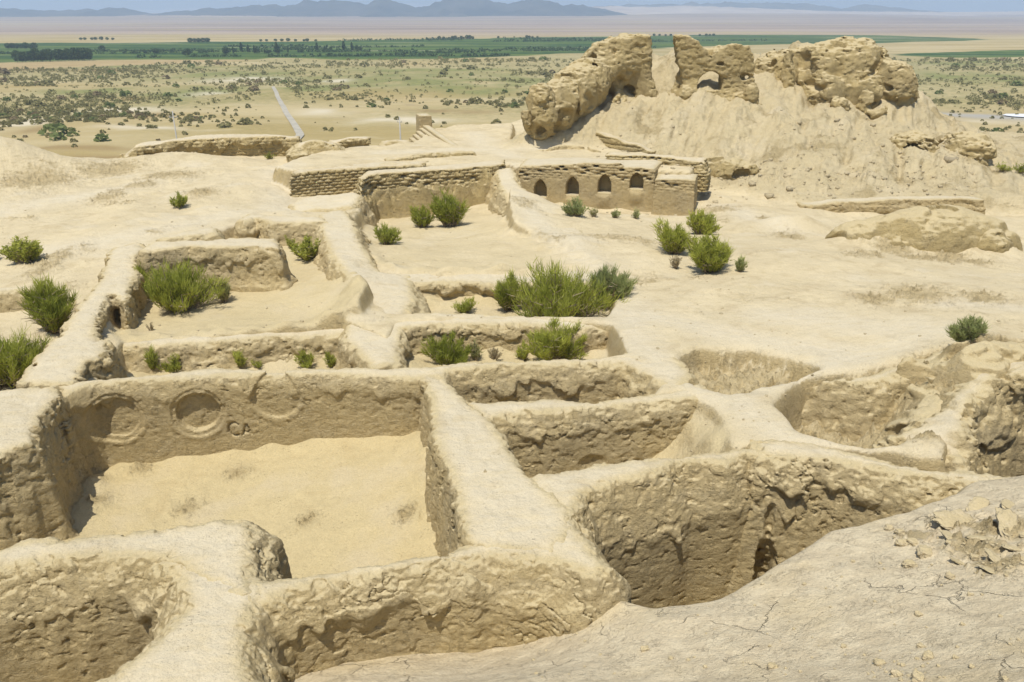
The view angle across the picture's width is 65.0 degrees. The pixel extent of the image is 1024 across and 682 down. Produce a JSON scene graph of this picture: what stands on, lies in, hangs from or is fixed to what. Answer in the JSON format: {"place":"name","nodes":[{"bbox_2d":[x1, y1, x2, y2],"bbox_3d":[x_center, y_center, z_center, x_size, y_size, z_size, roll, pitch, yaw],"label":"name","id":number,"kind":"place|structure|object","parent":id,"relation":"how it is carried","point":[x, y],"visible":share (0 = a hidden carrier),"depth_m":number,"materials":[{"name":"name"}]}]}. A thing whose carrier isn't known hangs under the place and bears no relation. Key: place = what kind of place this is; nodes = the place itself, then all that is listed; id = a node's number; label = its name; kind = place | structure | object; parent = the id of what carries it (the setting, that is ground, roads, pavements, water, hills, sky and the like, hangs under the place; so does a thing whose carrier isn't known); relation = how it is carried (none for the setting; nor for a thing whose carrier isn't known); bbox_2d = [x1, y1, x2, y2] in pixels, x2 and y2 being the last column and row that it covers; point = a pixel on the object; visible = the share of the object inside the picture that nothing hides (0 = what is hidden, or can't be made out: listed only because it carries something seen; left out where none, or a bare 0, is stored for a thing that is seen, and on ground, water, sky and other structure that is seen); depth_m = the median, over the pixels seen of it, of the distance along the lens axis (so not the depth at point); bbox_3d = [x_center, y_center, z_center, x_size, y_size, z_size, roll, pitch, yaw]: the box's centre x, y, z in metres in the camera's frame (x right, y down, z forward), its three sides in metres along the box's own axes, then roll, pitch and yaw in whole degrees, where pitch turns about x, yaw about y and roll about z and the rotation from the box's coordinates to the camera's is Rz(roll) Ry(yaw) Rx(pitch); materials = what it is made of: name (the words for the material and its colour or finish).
{"place":"outdoors","nodes":[
{"label":"outdoors","id":0,"kind":"place"},
{"bbox_2d":[42,3,429,12],"bbox_3d":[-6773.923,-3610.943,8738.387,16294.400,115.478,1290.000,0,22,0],"label":"distant hills","id":1,"kind":"structure","parent":0,"point":[193,9],"depth_m":8667.28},
{"bbox_2d":[271,86,303,138],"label":"road","id":2,"kind":"structure","parent":0,"point":[296,127],"depth_m":207.81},
{"bbox_2d":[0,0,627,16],"bbox_3d":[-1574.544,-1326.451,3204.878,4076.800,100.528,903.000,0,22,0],"label":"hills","id":3,"kind":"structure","parent":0,"point":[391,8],"depth_m":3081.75,"materials":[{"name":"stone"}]},
{"bbox_2d":[0,119,1023,577],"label":"ground","id":4,"kind":"structure","parent":0,"point":[346,503],"depth_m":24.82,"materials":[{"name":"soil"}]},
{"bbox_2d":[0,286,35,312],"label":"mud wall","id":5,"kind":"structure","parent":4,"relation":"on","point":[8,300],"depth_m":25.98,"materials":[{"name":"soil"}]},
{"bbox_2d":[0,235,43,263],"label":"shrub","id":6,"kind":"object","parent":4,"relation":"on","point":[24,251],"visible":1,"depth_m":29.45,"materials":[{"name":"green plant"}]},
{"bbox_2d":[0,322,52,388],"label":"shrub","id":7,"kind":"object","parent":4,"relation":"on","point":[16,358],"visible":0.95,"depth_m":20.54,"materials":[{"name":"green plant"}]},
{"bbox_2d":[0,386,93,549],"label":"mud wall","id":8,"kind":"structure","parent":4,"relation":"on","point":[45,472],"depth_m":16.52,"materials":[{"name":"soil"}]},
{"bbox_2d":[15,271,78,334],"bbox_3d":[-13.910,-1.094,24.136,1.829,1.856,1.993,0,22,0],"label":"shrub","id":9,"kind":"object","parent":4,"relation":"on","point":[47,307],"visible":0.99,"depth_m":23.97,"materials":[{"name":"green plant"}]},
{"bbox_2d":[15,242,148,388],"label":"mud wall","id":10,"kind":"structure","parent":4,"relation":"on","point":[80,349],"depth_m":21.80,"materials":[{"name":"soil"}]},
{"bbox_2d":[133,261,148,290],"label":"shrub","id":11,"kind":"object","parent":4,"relation":"on","point":[138,268],"visible":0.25,"depth_m":26.91,"materials":[{"name":"green plant"}]},
{"bbox_2d":[0,519,291,681],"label":"mud wall","id":12,"kind":"structure","parent":4,"relation":"on","point":[66,614],"depth_m":12.66,"materials":[{"name":"soil"}]},
{"bbox_2d":[142,344,158,369],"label":"shrub","id":13,"kind":"object","parent":4,"relation":"on","point":[150,357],"visible":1,"depth_m":21.96,"materials":[{"name":"green plant"}]},
{"bbox_2d":[156,352,181,372],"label":"weed","id":14,"kind":"object","parent":4,"relation":"on","point":[176,365],"visible":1,"depth_m":22.08,"materials":[{"name":"green plant"}]},
{"bbox_2d":[169,190,187,207],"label":"shrub","id":15,"kind":"object","parent":4,"relation":"on","point":[179,201],"visible":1,"depth_m":36.98,"materials":[{"name":"green plant"}]},
{"bbox_2d":[141,256,230,313],"bbox_3d":[-10.395,-1.810,25.696,2.635,1.820,2.455,6,23,14],"label":"shrub","id":16,"kind":"object","parent":4,"relation":"on","point":[175,290],"visible":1,"depth_m":25.43,"materials":[{"name":"green plant"}]},
{"bbox_2d":[156,227,224,241],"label":"mud wall","id":17,"kind":"structure","parent":4,"relation":"on","point":[209,234],"depth_m":30.79,"materials":[{"name":"soil"}]},
{"bbox_2d":[95,561,300,681],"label":"mud wall","id":18,"kind":"structure","parent":4,"relation":"on","point":[194,627],"depth_m":11.37,"materials":[{"name":"soil"}]},
{"bbox_2d":[119,134,301,157],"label":"ruined rampart","id":19,"kind":"object","parent":4,"relation":"on","point":[241,144],"visible":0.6,"depth_m":50.60,"materials":[{"name":"brick"}]},
{"bbox_2d":[136,237,297,300],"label":"mud wall","id":20,"kind":"structure","parent":4,"relation":"on","point":[248,264],"depth_m":27.48,"materials":[{"name":"soil"}]},
{"bbox_2d":[217,281,232,302],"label":"shrub","id":21,"kind":"object","parent":4,"relation":"on","point":[225,296],"visible":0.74,"depth_m":26.43,"materials":[{"name":"green plant"}]},
{"bbox_2d":[123,328,343,373],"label":"mud wall","id":22,"kind":"structure","parent":4,"relation":"on","point":[197,352],"depth_m":22.48,"materials":[{"name":"soil"}]},
{"bbox_2d":[231,349,247,368],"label":"shrub","id":23,"kind":"object","parent":4,"relation":"on","point":[238,356],"visible":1,"depth_m":22.28,"materials":[{"name":"green plant"}]},
{"bbox_2d":[59,367,452,473],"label":"mud wall","id":24,"kind":"structure","parent":4,"relation":"on","point":[154,418],"depth_m":19.25,"materials":[{"name":"soil"}]},
{"bbox_2d":[233,214,327,245],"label":"mud wall","id":25,"kind":"structure","parent":4,"relation":"on","point":[278,228],"depth_m":32.77,"materials":[{"name":"soil"}]},
{"bbox_2d":[293,350,314,368],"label":"shrub","id":26,"kind":"object","parent":4,"relation":"on","point":[304,360],"visible":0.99,"depth_m":22.41,"materials":[{"name":"green plant"}]},
{"bbox_2d":[289,233,320,260],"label":"shrub","id":27,"kind":"object","parent":4,"relation":"on","point":[305,251],"visible":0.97,"depth_m":30.67,"materials":[{"name":"green plant"}]},
{"bbox_2d":[285,140,344,161],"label":"rubble ridge","id":28,"kind":"structure","parent":4,"relation":"on","point":[302,149],"depth_m":47.88,"materials":[{"name":"soil"}]},
{"bbox_2d":[323,349,336,367],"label":"weed","id":29,"kind":"object","parent":4,"relation":"on","point":[330,362],"visible":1,"depth_m":22.50,"materials":[{"name":"green plant"}]},
{"bbox_2d":[288,193,377,226],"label":"wall","id":30,"kind":"structure","parent":4,"relation":"on","point":[329,203],"depth_m":37.95,"materials":[{"name":"soil"}]},
{"bbox_2d":[328,136,370,147],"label":"ruined rampart","id":31,"kind":"object","parent":4,"relation":"on","point":[347,142],"visible":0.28,"depth_m":52.08,"materials":[{"name":"brick"}]},
{"bbox_2d":[289,161,428,196],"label":"brick wall","id":32,"kind":"structure","parent":4,"relation":"on","point":[324,181],"depth_m":41.66,"materials":[{"name":"brick"}]},
{"bbox_2d":[311,210,430,313],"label":"mud wall","id":33,"kind":"structure","parent":4,"relation":"on","point":[343,251],"depth_m":27.97,"materials":[{"name":"soil"}]},
{"bbox_2d":[373,222,401,244],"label":"shrub","id":34,"kind":"object","parent":4,"relation":"on","point":[385,234],"visible":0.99,"depth_m":33.65,"materials":[{"name":"green plant"}]},
{"bbox_2d":[378,140,411,145],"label":"rubble ridge","id":35,"kind":"structure","parent":4,"relation":"on","point":[386,142],"depth_m":53.06,"materials":[{"name":"soil"}]},
{"bbox_2d":[406,204,435,227],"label":"shrub","id":36,"kind":"object","parent":4,"relation":"on","point":[421,217],"visible":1,"depth_m":37.99,"materials":[{"name":"green plant"}]},
{"bbox_2d":[353,159,504,222],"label":"brick wall","id":37,"kind":"structure","parent":4,"relation":"on","point":[388,193],"depth_m":41.46,"materials":[{"name":"brick"}]},
{"bbox_2d":[384,151,475,160],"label":"mud wall","id":38,"kind":"structure","parent":4,"relation":"on","point":[416,156],"depth_m":45.20,"materials":[{"name":"brick"}]},
{"bbox_2d":[409,113,457,145],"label":"ramp wall","id":39,"kind":"structure","parent":4,"relation":"on","point":[423,124],"depth_m":60.37,"materials":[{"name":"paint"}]},
{"bbox_2d":[257,509,630,675],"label":"mud wall","id":40,"kind":"structure","parent":4,"relation":"on","point":[469,599],"depth_m":12.52,"materials":[{"name":"soil"}]},
{"bbox_2d":[419,329,473,364],"bbox_3d":[-1.839,0.224,22.404,1.619,0.973,1.408,0,22,0],"label":"shrub","id":41,"kind":"object","parent":4,"relation":"on","point":[444,351],"visible":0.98,"depth_m":22.35,"materials":[{"name":"green plant"}]},
{"bbox_2d":[426,187,469,226],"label":"shrub","id":42,"kind":"object","parent":4,"relation":"on","point":[448,210],"visible":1,"depth_m":37.66,"materials":[{"name":"green plant"}]},
{"bbox_2d":[452,296,478,313],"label":"shrub","id":43,"kind":"object","parent":4,"relation":"on","point":[466,307],"visible":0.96,"depth_m":25.99,"materials":[{"name":"green plant"}]},
{"bbox_2d":[333,312,607,369],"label":"mud wall","id":44,"kind":"structure","parent":4,"relation":"on","point":[399,346],"depth_m":23.01,"materials":[{"name":"soil"}]},
{"bbox_2d":[468,338,484,360],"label":"shrub","id":45,"kind":"object","parent":4,"relation":"on","point":[475,353],"visible":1,"depth_m":22.74,"materials":[{"name":"green plant"}]},
{"bbox_2d":[417,375,570,556],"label":"mud wall","id":46,"kind":"structure","parent":4,"relation":"on","point":[504,501],"depth_m":15.02,"materials":[{"name":"soil"}]},
{"bbox_2d":[487,346,502,359],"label":"weed","id":47,"kind":"object","parent":4,"relation":"on","point":[494,351],"visible":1,"depth_m":22.83,"materials":[{"name":"brown plant"}]},
{"bbox_2d":[492,269,520,311],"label":"shrub","id":48,"kind":"object","parent":4,"relation":"on","point":[504,301],"visible":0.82,"depth_m":26.09,"materials":[{"name":"green plant"}]},
{"bbox_2d":[398,270,625,297],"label":"mud wall","id":49,"kind":"structure","parent":4,"relation":"on","point":[460,285],"depth_m":27.08,"materials":[{"name":"soil"}]},
{"bbox_2d":[2,206,1022,459],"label":"clods","id":50,"kind":"object","parent":4,"relation":"on","point":[572,316],"visible":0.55,"depth_m":23.39,"materials":[{"name":"soil"}]},
{"bbox_2d":[514,340,527,359],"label":"shrub","id":51,"kind":"object","parent":4,"relation":"on","point":[523,355],"visible":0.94,"depth_m":22.84,"materials":[{"name":"green plant"}]},
{"bbox_2d":[485,168,582,232],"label":"mud wall","id":52,"kind":"structure","parent":4,"relation":"on","point":[504,181],"depth_m":41.18,"materials":[{"name":"soil"}]},
{"bbox_2d":[522,316,588,360],"bbox_3d":[1.243,-0.056,22.689,1.984,1.254,2.071,0,22,0],"label":"shrub","id":53,"kind":"object","parent":4,"relation":"on","point":[547,345],"visible":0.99,"depth_m":22.43,"materials":[{"name":"green plant"}]},
{"bbox_2d":[416,353,698,430],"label":"mud wall","id":54,"kind":"structure","parent":4,"relation":"on","point":[594,381],"depth_m":19.70,"materials":[{"name":"soil"}]},
{"bbox_2d":[501,254,628,316],"bbox_3d":[1.604,-1.756,25.608,4.532,2.098,3.993,0,22,0],"label":"shrub","id":55,"kind":"object","parent":4,"relation":"on","point":[551,293],"visible":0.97,"depth_m":25.13,"materials":[{"name":"green plant"}]},
{"bbox_2d":[537,144,600,152],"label":"mud wall","id":56,"kind":"structure","parent":4,"relation":"on","point":[565,146],"depth_m":49.61,"materials":[{"name":"soil"}]},
{"bbox_2d":[560,195,588,216],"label":"shrub","id":57,"kind":"object","parent":4,"relation":"on","point":[576,208],"visible":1,"depth_m":37.25,"materials":[{"name":"green plant"}]},
{"bbox_2d":[465,383,707,477],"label":"mud wall","id":58,"kind":"structure","parent":4,"relation":"on","point":[548,436],"depth_m":17.72,"materials":[{"name":"soil"}]},
{"bbox_2d":[518,157,662,211],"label":"arched wall","id":59,"kind":"structure","parent":4,"relation":"on","point":[555,175],"depth_m":42.26,"materials":[{"name":"brick"}]},
{"bbox_2d":[586,263,641,301],"bbox_3d":[3.276,-1.908,25.841,1.758,1.391,1.789,12,25,26],"label":"shrub","id":60,"kind":"object","parent":4,"relation":"on","point":[612,280],"visible":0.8,"depth_m":25.47,"materials":[{"name":"green plant"}]},
{"bbox_2d":[605,152,710,191],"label":"brick wall","id":61,"kind":"structure","parent":4,"relation":"on","point":[702,169],"depth_m":42.77,"materials":[{"name":"brick"}]},
{"bbox_2d":[532,449,795,608],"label":"mud wall","id":62,"kind":"structure","parent":4,"relation":"on","point":[668,531],"depth_m":15.40,"materials":[{"name":"soil"}]},
{"bbox_2d":[651,174,697,215],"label":"wall block","id":63,"kind":"structure","parent":4,"relation":"on","point":[674,194],"depth_m":40.85,"materials":[{"name":"brick"}]},
{"bbox_2d":[649,215,699,253],"bbox_3d":[6.120,-3.955,30.302,1.957,1.408,1.659,0,22,0],"label":"shrub","id":64,"kind":"object","parent":4,"relation":"on","point":[672,240],"visible":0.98,"depth_m":30.07,"materials":[{"name":"green plant"}]},
{"bbox_2d":[686,209,722,234],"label":"shrub","id":65,"kind":"object","parent":4,"relation":"on","point":[700,223],"visible":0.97,"depth_m":34.33,"materials":[{"name":"green plant"}]},
{"bbox_2d":[684,231,736,273],"bbox_3d":[6.981,-3.116,27.851,1.928,1.551,1.897,0,22,0],"label":"shrub","id":66,"kind":"object","parent":4,"relation":"on","point":[706,256],"visible":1,"depth_m":27.59,"materials":[{"name":"green plant"}]},
{"bbox_2d":[735,254,748,271],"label":"shrub","id":67,"kind":"object","parent":4,"relation":"on","point":[740,264],"visible":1,"depth_m":27.58,"materials":[{"name":"green plant"}]},
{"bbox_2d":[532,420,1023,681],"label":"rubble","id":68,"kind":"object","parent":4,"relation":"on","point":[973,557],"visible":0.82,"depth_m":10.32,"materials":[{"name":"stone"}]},
{"bbox_2d":[725,439,1009,595],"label":"mud wall","id":69,"kind":"structure","parent":4,"relation":"on","point":[828,489],"depth_m":15.48,"materials":[{"name":"soil"}]},
{"bbox_2d":[801,350,942,440],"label":"mud wall","id":70,"kind":"structure","parent":4,"relation":"on","point":[853,408],"depth_m":18.59,"materials":[{"name":"soil"}]},
{"bbox_2d":[796,195,985,214],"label":"retaining wall","id":71,"kind":"structure","parent":4,"relation":"on","point":[884,204],"depth_m":41.64,"materials":[{"name":"soil"}]},
{"bbox_2d":[825,204,1022,252],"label":"clay hump","id":72,"kind":"object","parent":4,"relation":"on","point":[948,228],"visible":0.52,"depth_m":31.15,"materials":[{"name":"soil"}]},
{"bbox_2d":[868,339,1023,453],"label":"clay bank","id":73,"kind":"structure","parent":4,"relation":"on","point":[968,360],"depth_m":17.83,"materials":[{"name":"soil"}]},
{"bbox_2d":[872,361,1023,476],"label":"mud wall","id":74,"kind":"structure","parent":4,"relation":"on","point":[954,423],"depth_m":16.85,"materials":[{"name":"soil"}]},
{"bbox_2d":[944,313,991,341],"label":"shrub","id":75,"kind":"object","parent":4,"relation":"on","point":[970,328],"visible":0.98,"depth_m":18.73,"materials":[{"name":"green plant"}]},
{"bbox_2d":[977,228,1013,252],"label":"clay crag","id":76,"kind":"structure","parent":4,"relation":"on","point":[996,240],"depth_m":30.40,"materials":[{"name":"soil"}]},
{"bbox_2d":[992,366,1023,396],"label":"mud wall","id":77,"kind":"structure","parent":4,"relation":"on","point":[1014,379],"depth_m":17.44,"materials":[{"name":"soil"}]},
{"bbox_2d":[0,13,1023,158],"bbox_3d":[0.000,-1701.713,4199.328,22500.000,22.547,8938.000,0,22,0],"label":"desert plain","id":78,"kind":"structure","parent":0,"point":[917,38],"depth_m":471.52,"materials":[{"name":"sand"}]},
{"bbox_2d":[37,122,67,134],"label":"desert shrub","id":79,"kind":"object","parent":78,"relation":"on","point":[51,127],"visible":0.88,"depth_m":174.28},
{"bbox_2d":[49,132,66,140],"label":"desert shrub","id":80,"kind":"object","parent":78,"relation":"on","point":[58,135],"visible":1,"depth_m":168.11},
{"bbox_2d":[93,133,111,141],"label":"desert shrub","id":81,"kind":"object","parent":78,"relation":"on","point":[101,136],"visible":1,"depth_m":165.06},
{"bbox_2d":[0,37,766,57],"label":"hedges","id":82,"kind":"object","parent":78,"relation":"on","point":[401,54],"visible":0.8,"depth_m":554.00,"materials":[{"name":"green plant"}]},
{"bbox_2d":[0,56,1023,146],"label":"scrub","id":83,"kind":"object","parent":78,"relation":"on","point":[20,120],"visible":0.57,"depth_m":284.19,"materials":[{"name":"plant"}]},
{"bbox_2d":[0,0,1023,11],"label":"sky","id":84,"kind":"structure","parent":0,"point":[928,5],"materials":[{"name":"blue"}]},
{"bbox_2d":[292,475,1023,681],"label":"slope","id":85,"kind":"structure","parent":0,"point":[858,623],"depth_m":10.87,"materials":[{"name":"soil"}]},
{"bbox_2d":[901,559,917,567],"bbox_3d":[5.617,3.160,11.359,0.209,0.130,0.155,0,22,0],"label":"stone","id":86,"kind":"object","parent":85,"relation":"on","point":[906,563],"visible":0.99,"depth_m":11.31,"materials":[{"name":"stone"}]},
{"bbox_2d":[911,670,924,681],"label":"stone","id":87,"kind":"object","parent":85,"relation":"on","point":[917,676],"visible":1,"depth_m":8.35,"materials":[{"name":"stone"}]},
{"bbox_2d":[916,544,932,558],"bbox_3d":[5.942,3.056,11.581,0.218,0.175,0.281,7,23,17],"label":"stone","id":88,"kind":"object","parent":85,"relation":"on","point":[924,551],"visible":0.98,"depth_m":11.51,"materials":[{"name":"stone"}]},
{"bbox_2d":[921,650,933,659],"bbox_3d":[4.622,3.506,8.924,0.122,0.096,0.162,19,29,38],"label":"stone","id":89,"kind":"object","parent":85,"relation":"on","point":[927,655],"visible":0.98,"depth_m":8.89,"materials":[{"name":"stone"}]},
{"bbox_2d":[932,508,974,529],"bbox_3d":[6.882,2.764,12.497,0.766,0.178,0.377,-8,24,-19],"label":"crust slab","id":90,"kind":"object","parent":85,"relation":"on","point":[946,519],"depth_m":12.47,"materials":[{"name":"soil"}]},
{"bbox_2d":[965,496,989,511],"bbox_3d":[7.506,2.671,12.934,0.530,0.151,0.270,-18,29,-38],"label":"crust slab","id":91,"kind":"object","parent":85,"relation":"on","point":[977,502],"depth_m":12.95,"materials":[{"name":"soil"}]},
{"bbox_2d":[984,547,1001,562],"bbox_3d":[6.543,2.955,10.836,0.219,0.116,0.455,-6,23,-15],"label":"crust slab","id":92,"kind":"object","parent":85,"relation":"on","point":[993,556],"depth_m":10.88,"materials":[{"name":"soil"}]},
{"bbox_2d":[995,507,1017,537],"bbox_3d":[7.335,2.733,11.840,0.364,0.217,0.760,8,23,18],"label":"crust slab","id":93,"kind":"object","parent":85,"relation":"on","point":[1006,518],"depth_m":11.89,"materials":[{"name":"soil"}]},
{"bbox_2d":[1001,498,1014,508],"bbox_3d":[7.878,2.615,12.762,0.220,0.109,0.429,18,28,37],"label":"crust slab","id":94,"kind":"object","parent":85,"relation":"on","point":[1006,503],"depth_m":12.75,"materials":[{"name":"soil"}]},
{"bbox_2d":[508,40,1023,207],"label":"hill","id":95,"kind":"structure","parent":0,"point":[739,128],"depth_m":50.27,"materials":[{"name":"soil"}]},
{"bbox_2d":[521,33,658,139],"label":"ruined tower","id":96,"kind":"structure","parent":95,"relation":"on","point":[566,97],"depth_m":52.01,"materials":[{"name":"brick"}]},
{"bbox_2d":[595,132,655,153],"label":"brick wall","id":97,"kind":"structure","parent":95,"relation":"on","point":[608,140],"depth_m":49.98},
{"bbox_2d":[667,34,761,104],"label":"ruined wall","id":98,"kind":"structure","parent":95,"relation":"on","point":[732,65],"depth_m":53.75,"materials":[{"name":"brick"}]},
{"bbox_2d":[707,155,759,179],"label":"clay ledge","id":99,"kind":"object","parent":95,"relation":"on","point":[723,167],"visible":0.47,"depth_m":45.71,"materials":[{"name":"soil"}]},
{"bbox_2d":[743,83,758,102],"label":"brick outcrop","id":100,"kind":"object","parent":95,"relation":"on","point":[751,92],"visible":0.86,"depth_m":53.35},
{"bbox_2d":[779,50,795,87],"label":"brick outcrop","id":101,"kind":"object","parent":95,"relation":"on","point":[787,75],"visible":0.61,"depth_m":56.18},
{"bbox_2d":[596,92,995,215],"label":"fallen rubble","id":102,"kind":"object","parent":95,"relation":"on","point":[949,158],"visible":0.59,"depth_m":45.24,"materials":[{"name":"stone"}]},
{"bbox_2d":[754,36,919,118],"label":"ruined bluff","id":103,"kind":"structure","parent":95,"relation":"on","point":[862,74],"depth_m":55.37,"materials":[{"name":"stone"}]},
{"bbox_2d":[889,129,939,152],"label":"brick outcrop","id":104,"kind":"object","parent":95,"relation":"on","point":[919,139],"visible":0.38,"depth_m":48.15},
{"bbox_2d":[937,131,996,165],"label":"brick outcrop","id":105,"kind":"object","parent":95,"relation":"on","point":[972,145],"visible":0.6,"depth_m":46.74,"materials":[{"name":"brick"}]},
{"bbox_2d":[593,1,939,11],"bbox_3d":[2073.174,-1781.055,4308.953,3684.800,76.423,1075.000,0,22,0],"label":"distant hills","id":106,"kind":"structure","parent":0,"point":[814,7],"depth_m":4234.11,"materials":[{"name":"stone"}]},
{"bbox_2d":[588,6,1023,15],"bbox_3d":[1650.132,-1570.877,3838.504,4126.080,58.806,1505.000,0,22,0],"label":"distant hills","id":107,"kind":"structure","parent":0,"point":[665,10],"depth_m":3683.79,"materials":[{"name":"stone"}]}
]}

